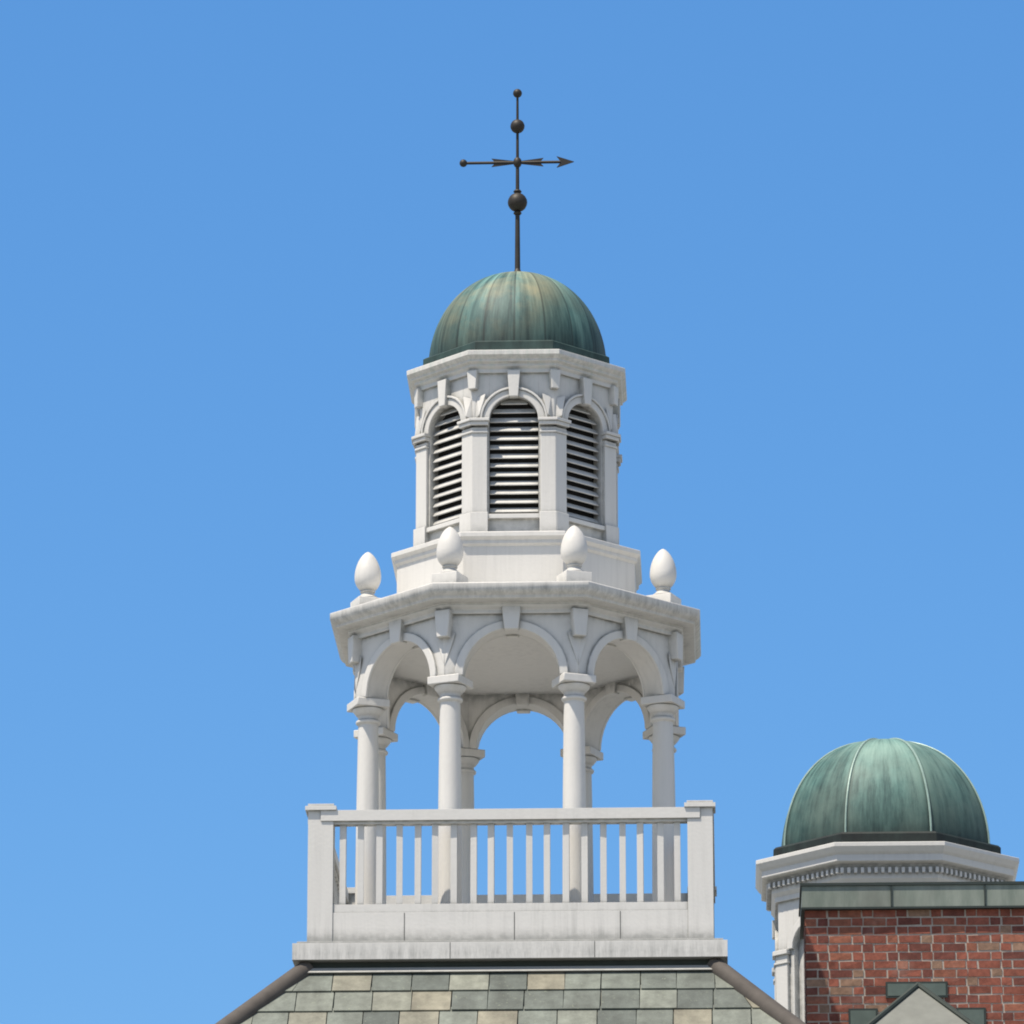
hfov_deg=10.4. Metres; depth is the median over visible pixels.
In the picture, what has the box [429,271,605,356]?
dome
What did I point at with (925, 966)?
chimney bricks
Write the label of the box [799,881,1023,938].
coping
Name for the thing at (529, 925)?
balustrade
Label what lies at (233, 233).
sky
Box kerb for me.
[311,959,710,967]
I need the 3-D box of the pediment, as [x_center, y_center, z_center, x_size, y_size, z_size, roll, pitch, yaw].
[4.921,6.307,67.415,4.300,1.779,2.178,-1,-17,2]
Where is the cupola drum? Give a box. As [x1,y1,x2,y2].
[756,841,1018,1022]
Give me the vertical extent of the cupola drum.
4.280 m
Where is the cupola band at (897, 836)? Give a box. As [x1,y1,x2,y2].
[773,831,1000,855]
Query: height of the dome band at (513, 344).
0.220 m
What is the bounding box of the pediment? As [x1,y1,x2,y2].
[848,981,985,1023]
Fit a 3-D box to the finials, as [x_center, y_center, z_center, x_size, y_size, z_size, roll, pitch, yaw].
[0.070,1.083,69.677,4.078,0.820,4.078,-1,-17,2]
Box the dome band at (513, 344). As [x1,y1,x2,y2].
[423,340,609,364]
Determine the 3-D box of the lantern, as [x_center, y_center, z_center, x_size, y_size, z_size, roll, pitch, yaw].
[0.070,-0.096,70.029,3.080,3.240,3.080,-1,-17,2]
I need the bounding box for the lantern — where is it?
[391,349,641,592]
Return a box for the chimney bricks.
[803,909,1023,1023]
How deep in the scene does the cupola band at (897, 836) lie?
76.30 m
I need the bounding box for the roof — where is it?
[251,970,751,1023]
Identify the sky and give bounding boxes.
[0,0,1023,1023]
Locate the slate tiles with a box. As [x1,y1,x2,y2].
[240,970,780,1023]
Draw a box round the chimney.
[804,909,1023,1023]
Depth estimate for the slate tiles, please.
65.26 m
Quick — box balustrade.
[292,800,727,965]
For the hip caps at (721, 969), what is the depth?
65.26 m
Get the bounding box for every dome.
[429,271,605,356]
[781,738,989,845]
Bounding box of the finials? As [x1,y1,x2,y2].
[350,525,680,606]
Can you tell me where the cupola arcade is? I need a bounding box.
[330,581,700,904]
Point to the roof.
(523, 999)
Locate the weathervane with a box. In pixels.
[459,89,573,270]
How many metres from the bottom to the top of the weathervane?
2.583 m
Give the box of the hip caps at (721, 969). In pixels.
[215,958,805,1023]
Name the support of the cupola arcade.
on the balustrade
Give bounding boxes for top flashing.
[307,965,711,972]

